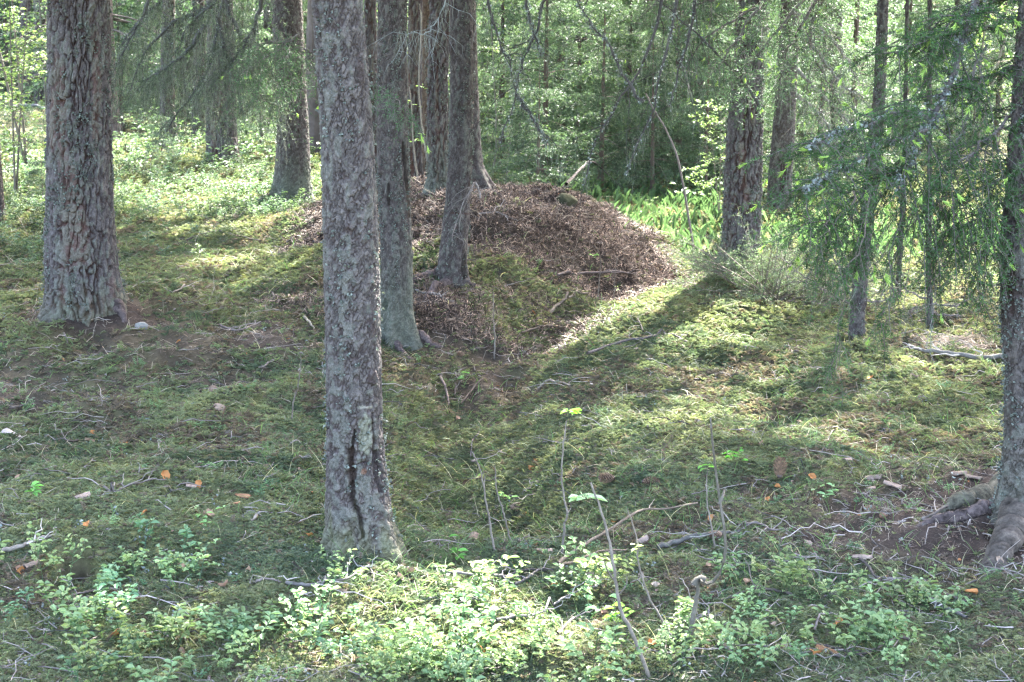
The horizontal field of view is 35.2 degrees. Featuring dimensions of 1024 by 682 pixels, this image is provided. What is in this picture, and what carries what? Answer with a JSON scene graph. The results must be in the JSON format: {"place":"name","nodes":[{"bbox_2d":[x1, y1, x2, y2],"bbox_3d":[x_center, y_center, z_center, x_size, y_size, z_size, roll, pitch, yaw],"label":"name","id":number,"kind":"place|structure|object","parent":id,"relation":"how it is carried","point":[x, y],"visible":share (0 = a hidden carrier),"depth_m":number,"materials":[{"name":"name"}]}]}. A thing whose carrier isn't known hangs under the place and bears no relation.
{"place":"outdoors","nodes":[
{"label":"outdoors","id":0,"kind":"place"},
{"bbox_2d":[0,37,1023,681],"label":"ground","id":1,"kind":"structure","parent":0,"point":[486,355],"depth_m":7.42,"materials":[{"name":"plant"}]},
{"bbox_2d":[0,145,5,219],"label":"tree trunk","id":2,"kind":"object","parent":1,"relation":"on","point":[2,204],"visible":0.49,"depth_m":12.93,"materials":[{"name":"brown plant"}]},
{"bbox_2d":[0,0,27,111],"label":"leafy sapling","id":3,"kind":"object","parent":1,"relation":"on","point":[6,58],"visible":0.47,"depth_m":17.78,"materials":[{"name":"green plant"}]},
{"bbox_2d":[0,0,33,105],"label":"young spruce","id":4,"kind":"object","parent":1,"relation":"on","point":[6,43],"visible":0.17,"depth_m":25.49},
{"bbox_2d":[0,0,46,193],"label":"leafy sapling","id":5,"kind":"object","parent":1,"relation":"on","point":[19,136],"visible":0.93,"depth_m":14.09,"materials":[{"name":"green plant"}]},
{"bbox_2d":[0,0,46,167],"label":"leafy sapling","id":6,"kind":"object","parent":1,"relation":"on","point":[19,80],"visible":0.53,"depth_m":16.15,"materials":[{"name":"green plant"}]},
{"bbox_2d":[0,2,46,101],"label":"young spruce","id":7,"kind":"object","parent":1,"relation":"on","point":[31,83],"visible":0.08,"depth_m":24.30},
{"bbox_2d":[19,0,32,103],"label":"pine tree","id":8,"kind":"object","parent":1,"relation":"on","point":[22,11],"visible":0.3,"depth_m":25.05,"materials":[{"name":"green plant"}]},
{"bbox_2d":[21,160,45,206],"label":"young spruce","id":9,"kind":"object","parent":1,"relation":"on","point":[33,172],"visible":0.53,"depth_m":13.73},
{"bbox_2d":[33,0,45,104],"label":"pine tree","id":10,"kind":"object","parent":1,"relation":"on","point":[38,97],"visible":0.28,"depth_m":24.79,"materials":[{"name":"brown plant"}]},
{"bbox_2d":[0,0,115,124],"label":"leafy sapling","id":11,"kind":"object","parent":1,"relation":"on","point":[39,13],"visible":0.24,"depth_m":19.77,"materials":[{"name":"green plant"}]},
{"bbox_2d":[37,0,132,326],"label":"pine tree","id":12,"kind":"object","parent":1,"relation":"on","point":[84,280],"visible":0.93,"depth_m":8.19,"materials":[{"name":"brown plant"}]},
{"bbox_2d":[0,0,206,137],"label":"spruce tree","id":13,"kind":"object","parent":1,"relation":"on","point":[115,127],"visible":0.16,"depth_m":20.10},
{"bbox_2d":[44,0,175,132],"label":"young spruce","id":14,"kind":"object","parent":1,"relation":"on","point":[137,10],"visible":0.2,"depth_m":20.60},
{"bbox_2d":[103,471,165,491],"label":"fallen branch","id":15,"kind":"object","parent":1,"relation":"on","point":[112,489],"visible":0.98,"depth_m":5.32,"materials":[{"name":"grey wood"}]},
{"bbox_2d":[113,0,206,119],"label":"young spruce","id":16,"kind":"object","parent":1,"relation":"on","point":[142,4],"visible":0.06,"depth_m":22.41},
{"bbox_2d":[141,109,185,159],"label":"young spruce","id":17,"kind":"object","parent":1,"relation":"on","point":[155,126],"visible":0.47,"depth_m":17.36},
{"bbox_2d":[123,0,206,132],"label":"young spruce","id":18,"kind":"object","parent":1,"relation":"on","point":[175,74],"visible":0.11,"depth_m":21.05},
{"bbox_2d":[159,0,178,147],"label":"pine tree","id":19,"kind":"object","parent":1,"relation":"on","point":[164,24],"visible":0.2,"depth_m":18.50,"materials":[{"name":"brown plant"}]},
{"bbox_2d":[111,0,263,120],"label":"spruce tree","id":20,"kind":"object","parent":1,"relation":"on","point":[152,66],"visible":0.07,"depth_m":21.52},
{"bbox_2d":[191,0,205,137],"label":"pine tree","id":21,"kind":"object","parent":1,"relation":"on","point":[200,54],"visible":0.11,"depth_m":19.27,"materials":[{"name":"brown plant"}]},
{"bbox_2d":[111,0,305,203],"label":"pine tree","id":22,"kind":"object","parent":1,"relation":"on","point":[219,25],"visible":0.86,"depth_m":12.43,"materials":[{"name":"green plant"}]},
{"bbox_2d":[175,0,275,140],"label":"young spruce","id":23,"kind":"object","parent":1,"relation":"on","point":[245,2],"visible":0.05,"depth_m":20.17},
{"bbox_2d":[237,23,276,153],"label":"young spruce","id":24,"kind":"object","parent":1,"relation":"on","point":[263,33],"visible":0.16,"depth_m":18.70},
{"bbox_2d":[215,0,318,203],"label":"spruce tree","id":25,"kind":"object","parent":1,"relation":"on","point":[292,176],"visible":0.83,"depth_m":14.19,"materials":[{"name":"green plant"}]},
{"bbox_2d":[263,0,276,132],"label":"spruce tree","id":26,"kind":"object","parent":1,"relation":"on","point":[266,25],"visible":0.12,"depth_m":20.66,"materials":[{"name":"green plant"}]},
{"bbox_2d":[179,0,408,152],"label":"spruce tree","id":27,"kind":"object","parent":1,"relation":"on","point":[314,130],"visible":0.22,"depth_m":18.66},
{"bbox_2d":[364,0,376,178],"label":"pine tree","id":28,"kind":"object","parent":1,"relation":"on","point":[370,18],"visible":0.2,"depth_m":14.70,"materials":[{"name":"brown plant"}]},
{"bbox_2d":[311,0,430,566],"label":"spruce tree","id":29,"kind":"object","parent":1,"relation":"on","point":[358,508],"visible":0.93,"depth_m":4.79,"materials":[{"name":"brown plant"}]},
{"bbox_2d":[407,0,422,177],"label":"pine tree","id":30,"kind":"object","parent":1,"relation":"on","point":[414,19],"visible":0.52,"depth_m":15.26,"materials":[{"name":"brown plant"}]},
{"bbox_2d":[416,4,427,155],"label":"sapling","id":31,"kind":"object","parent":1,"relation":"on","point":[419,85],"visible":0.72,"depth_m":11.64,"materials":[{"name":"brown wood"}]},
{"bbox_2d":[367,0,479,358],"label":"spruce tree","id":32,"kind":"object","parent":1,"relation":"on","point":[398,328],"visible":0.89,"depth_m":8.46,"materials":[{"name":"brown plant"}]},
{"bbox_2d":[422,0,429,174],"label":"pine tree","id":33,"kind":"object","parent":1,"relation":"on","point":[425,12],"visible":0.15,"depth_m":16.23,"materials":[{"name":"brown plant"}]},
{"bbox_2d":[422,0,449,194],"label":"pine tree","id":34,"kind":"object","parent":1,"relation":"on","point":[437,109],"visible":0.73,"depth_m":11.13,"materials":[{"name":"brown plant"}]},
{"bbox_2d":[413,0,507,300],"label":"spruce tree","id":35,"kind":"object","parent":1,"relation":"on","point":[451,266],"visible":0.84,"depth_m":9.24,"materials":[{"name":"brown plant"}]},
{"bbox_2d":[472,452,494,550],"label":"sapling","id":36,"kind":"object","parent":1,"relation":"on","point":[490,527],"visible":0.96,"depth_m":5.17,"materials":[{"name":"brown wood"}]},
{"bbox_2d":[471,0,500,190],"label":"spruce tree","id":37,"kind":"object","parent":1,"relation":"on","point":[480,176],"visible":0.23,"depth_m":11.78,"materials":[{"name":"brown plant"}]},
{"bbox_2d":[448,0,523,146],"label":"young spruce","id":38,"kind":"object","parent":1,"relation":"on","point":[485,9],"visible":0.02,"depth_m":21.00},
{"bbox_2d":[0,517,974,681],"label":"bilberry cover","id":39,"kind":"object","parent":1,"relation":"on","point":[429,654],"visible":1,"depth_m":4.39,"materials":[{"name":"green plant"}]},
{"bbox_2d":[477,25,526,162],"bbox_3d":[-0.219,-2.840,18.855,0.987,1.701,0.933,-7,13,-33],"label":"leafy sapling","id":40,"kind":"object","parent":1,"relation":"on","point":[479,67],"visible":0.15,"depth_m":18.84,"materials":[{"name":"green plant"}]},
{"bbox_2d":[0,97,1004,291],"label":"bilberry slope","id":41,"kind":"structure","parent":1,"relation":"on","point":[123,195],"depth_m":14.59,"materials":[{"name":"green plant"}]},
{"bbox_2d":[0,80,1010,203],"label":"undergrowth","id":42,"kind":"object","parent":1,"relation":"on","point":[246,154],"visible":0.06,"depth_m":16.79,"materials":[{"name":"green plant"}]},
{"bbox_2d":[494,465,518,541],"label":"sapling","id":43,"kind":"object","parent":1,"relation":"on","point":[500,494],"visible":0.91,"depth_m":5.27,"materials":[{"name":"brown wood"}]},
{"bbox_2d":[448,0,567,168],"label":"young spruce","id":44,"kind":"object","parent":1,"relation":"on","point":[481,37],"visible":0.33,"depth_m":18.04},
{"bbox_2d":[0,218,1020,681],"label":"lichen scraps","id":45,"kind":"object","parent":1,"relation":"on","point":[420,510],"visible":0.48,"depth_m":5.08,"materials":[{"name":"white plant"}]},
{"bbox_2d":[0,137,1023,681],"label":"moss","id":46,"kind":"object","parent":1,"relation":"on","point":[142,495],"visible":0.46,"depth_m":6.40,"materials":[{"name":"plant"}]},
{"bbox_2d":[0,519,55,553],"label":"fallen branch","id":47,"kind":"object","parent":46,"relation":"on","point":[12,548],"visible":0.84,"depth_m":4.89,"materials":[{"name":"grey wood"}]},
{"bbox_2d":[285,557,375,593],"bbox_3d":[-0.498,0.668,4.696,0.216,0.049,0.253,6,13,29],"label":"fallen branch","id":48,"kind":"object","parent":46,"relation":"on","point":[287,582],"visible":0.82,"depth_m":4.64,"materials":[{"name":"grey wood"}]},
{"bbox_2d":[439,562,535,588],"bbox_3d":[-0.070,0.714,4.976,0.243,0.081,0.214,5,12,23],"label":"fallen branch","id":49,"kind":"object","parent":46,"relation":"on","point":[466,573],"visible":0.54,"depth_m":4.92,"materials":[{"name":"grey wood"}]},
{"bbox_2d":[0,156,1023,681],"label":"twig litter","id":50,"kind":"object","parent":46,"relation":"on","point":[280,678],"visible":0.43,"depth_m":5.41,"materials":[{"name":"brown wood"}]},
{"bbox_2d":[0,244,1023,681],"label":"seedling cover","id":51,"kind":"object","parent":46,"relation":"on","point":[622,494],"visible":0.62,"depth_m":5.51,"materials":[{"name":"green plant"}]},
{"bbox_2d":[496,575,608,620],"bbox_3d":[0.118,0.762,4.777,0.434,0.079,0.135,-10,15,-42],"label":"fallen branch","id":52,"kind":"object","parent":46,"relation":"on","point":[533,614],"visible":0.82,"depth_m":4.74,"materials":[{"name":"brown wood"}]},
{"bbox_2d":[580,585,615,616],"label":"seedling","id":53,"kind":"object","parent":46,"relation":"on","point":[590,597],"visible":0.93,"depth_m":4.80,"materials":[{"name":"green plant"}]},
{"bbox_2d":[603,599,634,621],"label":"seedling","id":54,"kind":"object","parent":46,"relation":"on","point":[616,612],"visible":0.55,"depth_m":4.70,"materials":[{"name":"green plant"}]},
{"bbox_2d":[557,268,691,276],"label":"fallen branch","id":55,"kind":"object","parent":46,"relation":"on","point":[593,272],"visible":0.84,"depth_m":10.17,"materials":[{"name":"brown wood"}]},
{"bbox_2d":[557,500,697,565],"bbox_3d":[0.359,0.625,5.392,0.110,0.050,0.946,7,13,33],"label":"fallen branch","id":56,"kind":"object","parent":46,"relation":"on","point":[561,560],"visible":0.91,"depth_m":5.44,"materials":[{"name":"brown wood"}]},
{"bbox_2d":[656,525,749,549],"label":"fallen branch","id":57,"kind":"object","parent":46,"relation":"on","point":[676,541],"visible":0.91,"depth_m":5.38,"materials":[{"name":"grey wood"}]},
{"bbox_2d":[720,558,791,600],"bbox_3d":[0.719,0.712,4.807,0.214,0.111,0.098,-4,12,-18],"label":"dead stick","id":58,"kind":"object","parent":46,"relation":"on","point":[769,589],"visible":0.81,"depth_m":4.80,"materials":[{"name":"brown wood"}]},
{"bbox_2d":[773,456,786,477],"bbox_3d":[1.000,0.470,6.026,0.058,0.077,0.058,7,-15,-6],"label":"spruce cone","id":59,"kind":"object","parent":46,"relation":"on","point":[778,472],"visible":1,"depth_m":6.01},
{"bbox_2d":[0,151,1023,681],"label":"needle litter","id":60,"kind":"object","parent":1,"relation":"on","point":[630,257],"visible":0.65,"depth_m":9.40,"materials":[{"name":"plant"}]},
{"bbox_2d":[0,180,1023,681],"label":"grass","id":61,"kind":"structure","parent":1,"relation":"on","point":[590,510],"depth_m":5.48,"materials":[{"name":"plant"}]},
{"bbox_2d":[0,182,1023,681],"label":"leaf litter","id":62,"kind":"object","parent":1,"relation":"on","point":[518,470],"visible":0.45,"depth_m":5.91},
{"bbox_2d":[448,0,576,156],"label":"young spruce","id":63,"kind":"object","parent":1,"relation":"on","point":[484,56],"visible":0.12,"depth_m":20.18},
{"bbox_2d":[481,0,566,138],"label":"young spruce","id":64,"kind":"object","parent":1,"relation":"on","point":[523,44],"visible":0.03,"depth_m":21.41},
{"bbox_2d":[489,71,604,198],"bbox_3d":[0.354,-1.763,14.959,1.128,1.455,1.421,2,11,8],"label":"young spruce","id":65,"kind":"object","parent":1,"relation":"on","point":[526,93],"visible":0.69,"depth_m":14.84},
{"bbox_2d":[478,0,621,184],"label":"young spruce","id":66,"kind":"object","parent":1,"relation":"on","point":[545,84],"visible":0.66,"depth_m":16.20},
{"bbox_2d":[476,0,650,170],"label":"young spruce","id":67,"kind":"object","parent":1,"relation":"on","point":[519,46],"visible":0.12,"depth_m":18.40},
{"bbox_2d":[497,0,634,157],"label":"young spruce","id":68,"kind":"object","parent":1,"relation":"on","point":[567,65],"visible":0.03,"depth_m":19.75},
{"bbox_2d":[557,193,577,206],"bbox_3d":[0.369,-0.962,11.088,0.142,0.112,0.135,9,14,40],"label":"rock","id":69,"kind":"object","parent":1,"relation":"on","point":[565,198],"visible":0.81,"depth_m":11.03,"materials":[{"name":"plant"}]},
{"bbox_2d":[560,408,581,553],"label":"sapling","id":70,"kind":"object","parent":1,"relation":"on","point":[575,411],"visible":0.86,"depth_m":5.22,"materials":[{"name":"brown wood"}]},
{"bbox_2d":[500,0,659,174],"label":"young spruce","id":71,"kind":"object","parent":1,"relation":"on","point":[580,86],"visible":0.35,"depth_m":17.09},
{"bbox_2d":[522,0,681,191],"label":"young spruce","id":72,"kind":"object","parent":1,"relation":"on","point":[609,30],"visible":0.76,"depth_m":15.90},
{"bbox_2d":[440,0,764,273],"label":"pine tree","id":73,"kind":"object","parent":1,"relation":"on","point":[741,188],"visible":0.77,"depth_m":10.03,"materials":[{"name":"green plant"}]},
{"bbox_2d":[568,482,650,677],"bbox_3d":[0.264,0.646,4.284,0.238,0.571,0.090,0,11,0],"label":"sapling","id":74,"kind":"object","parent":1,"relation":"on","point":[572,497],"visible":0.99,"depth_m":4.26,"materials":[{"name":"brown wood"}]},
{"bbox_2d":[554,0,687,158],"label":"young spruce","id":75,"kind":"object","parent":1,"relation":"on","point":[607,18],"visible":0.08,"depth_m":18.94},
{"bbox_2d":[540,0,719,171],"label":"young spruce","id":76,"kind":"object","parent":1,"relation":"on","point":[628,3],"visible":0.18,"depth_m":17.87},
{"bbox_2d":[586,328,688,353],"bbox_3d":[0.636,-0.008,8.356,0.621,0.080,0.176,-4,12,-22],"label":"fallen branch","id":77,"kind":"object","parent":1,"relation":"on","point":[615,343],"visible":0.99,"depth_m":8.37,"materials":[{"name":"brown wood"}]},
{"bbox_2d":[626,508,671,635],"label":"sapling","id":78,"kind":"object","parent":1,"relation":"on","point":[651,602],"visible":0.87,"depth_m":4.49,"materials":[{"name":"grey wood"}]},
{"bbox_2d":[599,0,717,167],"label":"young spruce","id":79,"kind":"object","parent":1,"relation":"on","point":[656,83],"visible":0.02,"depth_m":18.08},
{"bbox_2d":[606,25,717,196],"bbox_3d":[1.398,-2.037,15.507,1.294,1.952,1.234,-5,12,-22],"label":"young spruce","id":80,"kind":"object","parent":1,"relation":"on","point":[670,124],"visible":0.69,"depth_m":15.40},
{"bbox_2d":[645,93,694,274],"bbox_3d":[1.174,-1.134,11.972,0.392,1.395,0.021,0,11,0],"label":"dead sapling","id":81,"kind":"object","parent":1,"relation":"on","point":[683,186],"visible":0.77,"depth_m":11.95,"materials":[{"name":"grey wood"}]},
{"bbox_2d":[611,0,777,173],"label":"young spruce","id":82,"kind":"object","parent":1,"relation":"on","point":[683,5],"visible":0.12,"depth_m":17.54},
{"bbox_2d":[635,12,766,188],"bbox_3d":[2.021,-2.236,15.967,1.444,2.102,1.716,3,11,14],"label":"young spruce","id":83,"kind":"object","parent":1,"relation":"on","point":[707,144],"visible":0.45,"depth_m":15.73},
{"bbox_2d":[591,0,810,180],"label":"young spruce","id":84,"kind":"object","parent":1,"relation":"on","point":[676,58],"visible":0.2,"depth_m":16.95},
{"bbox_2d":[682,99,728,211],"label":"leafy sapling","id":85,"kind":"object","parent":1,"relation":"on","point":[708,157],"visible":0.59,"depth_m":14.11,"materials":[{"name":"green plant"}]},
{"bbox_2d":[698,463,715,547],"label":"sapling","id":86,"kind":"object","parent":1,"relation":"on","point":[711,465],"visible":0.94,"depth_m":5.26,"materials":[{"name":"green wood"}]},
{"bbox_2d":[688,417,726,637],"bbox_3d":[0.536,0.534,4.451,0.110,0.670,0.068,0,11,0],"label":"bent sapling","id":87,"kind":"object","parent":1,"relation":"on","point":[697,581],"visible":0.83,"depth_m":4.46,"materials":[{"name":"grey wood"}]},
{"bbox_2d":[605,0,825,171],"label":"young spruce","id":88,"kind":"object","parent":1,"relation":"on","point":[765,82],"visible":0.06,"depth_m":17.97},
{"bbox_2d":[656,0,814,180],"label":"young spruce","id":89,"kind":"object","parent":1,"relation":"on","point":[733,7],"visible":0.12,"depth_m":16.68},
{"bbox_2d":[659,228,811,285],"bbox_3d":[1.463,-0.561,10.237,1.074,0.581,0.769,2,11,9],"label":"juniper bush","id":90,"kind":"object","parent":1,"relation":"on","point":[704,271],"visible":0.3,"depth_m":10.23,"materials":[{"name":"green plant"}]},
{"bbox_2d":[623,0,885,210],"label":"spruce tree","id":91,"kind":"object","parent":1,"relation":"on","point":[790,29],"visible":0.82,"depth_m":9.13,"materials":[{"name":"green plant"}]},
{"bbox_2d":[524,172,1000,270],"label":"lily leaves","id":92,"kind":"object","parent":1,"relation":"on","point":[701,202],"visible":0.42,"depth_m":13.78,"materials":[{"name":"green plant"}]},
{"bbox_2d":[655,203,891,310],"bbox_3d":[1.588,-0.451,9.758,1.542,0.762,0.987,0,11,0],"label":"juniper bush","id":93,"kind":"object","parent":1,"relation":"on","point":[782,291],"visible":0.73,"depth_m":9.70,"materials":[{"name":"green plant"}]},
{"bbox_2d":[710,235,888,311],"bbox_3d":[1.799,-0.367,9.864,1.198,0.580,0.747,0,11,0],"label":"juniper bush","id":94,"kind":"object","parent":1,"relation":"on","point":[819,299],"visible":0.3,"depth_m":9.81,"materials":[{"name":"green plant"}]},
{"bbox_2d":[713,1,896,148],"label":"young spruce","id":95,"kind":"object","parent":1,"relation":"on","point":[802,124],"visible":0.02,"depth_m":20.59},
{"bbox_2d":[698,0,921,202],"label":"young spruce","id":96,"kind":"object","parent":1,"relation":"on","point":[843,5],"visible":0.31,"depth_m":15.75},
{"bbox_2d":[828,0,847,178],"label":"spruce tree","id":97,"kind":"object","parent":1,"relation":"on","point":[840,38],"visible":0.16,"depth_m":16.71,"materials":[{"name":"brown plant"}]},
{"bbox_2d":[769,0,914,339],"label":"spruce tree","id":98,"kind":"object","parent":1,"relation":"on","point":[856,327],"visible":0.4,"depth_m":8.92,"materials":[{"name":"green plant"}]},
{"bbox_2d":[767,0,925,175],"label":"young spruce","id":99,"kind":"object","parent":1,"relation":"on","point":[856,30],"visible":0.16,"depth_m":17.79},
{"bbox_2d":[736,0,1023,574],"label":"spruce tree","id":100,"kind":"object","parent":1,"relation":"on","point":[1000,494],"visible":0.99,"depth_m":4.96,"materials":[{"name":"green plant"}]},
{"bbox_2d":[797,0,973,141],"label":"young spruce","id":101,"kind":"object","parent":1,"relation":"on","point":[901,7],"visible":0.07,"depth_m":22.41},
{"bbox_2d":[895,0,909,293],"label":"spruce tree","id":102,"kind":"object","parent":1,"relation":"on","point":[906,8],"visible":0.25,"depth_m":9.92,"materials":[{"name":"brown plant"}]},
{"bbox_2d":[824,0,990,163],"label":"young spruce","id":103,"kind":"object","parent":1,"relation":"on","point":[916,14],"visible":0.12,"depth_m":19.09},
{"bbox_2d":[814,0,1008,109],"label":"young spruce","id":104,"kind":"object","parent":1,"relation":"on","point":[898,23],"visible":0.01,"depth_m":25.95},
{"bbox_2d":[867,0,998,328],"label":"spruce tree","id":105,"kind":"object","parent":1,"relation":"on","point":[929,8],"visible":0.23,"depth_m":9.30,"materials":[{"name":"green plant"}]},
{"bbox_2d":[861,0,1005,146],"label":"young spruce","id":106,"kind":"object","parent":1,"relation":"on","point":[926,9],"visible":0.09,"depth_m":21.46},
{"bbox_2d":[862,0,1015,151],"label":"young spruce","id":107,"kind":"object","parent":1,"relation":"on","point":[955,4],"visible":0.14,"depth_m":21.50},
{"bbox_2d":[902,342,1003,360],"bbox_3d":[2.249,0.058,8.078,0.645,0.074,0.184,6,13,29],"label":"dead log","id":108,"kind":"object","parent":1,"relation":"on","point":[938,351],"visible":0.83,"depth_m":8.09,"materials":[{"name":"grey wood"}]},
{"bbox_2d":[911,0,1017,151],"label":"young spruce","id":109,"kind":"object","parent":1,"relation":"on","point":[1010,42],"visible":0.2,"depth_m":20.58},
{"bbox_2d":[923,2,1017,160],"bbox_3d":[5.746,-4.205,18.663,1.625,4.540,1.926,-10,15,-42],"label":"leafy sapling","id":110,"kind":"object","parent":1,"relation":"on","point":[983,36],"visible":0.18,"depth_m":18.76,"materials":[{"name":"green plant"}]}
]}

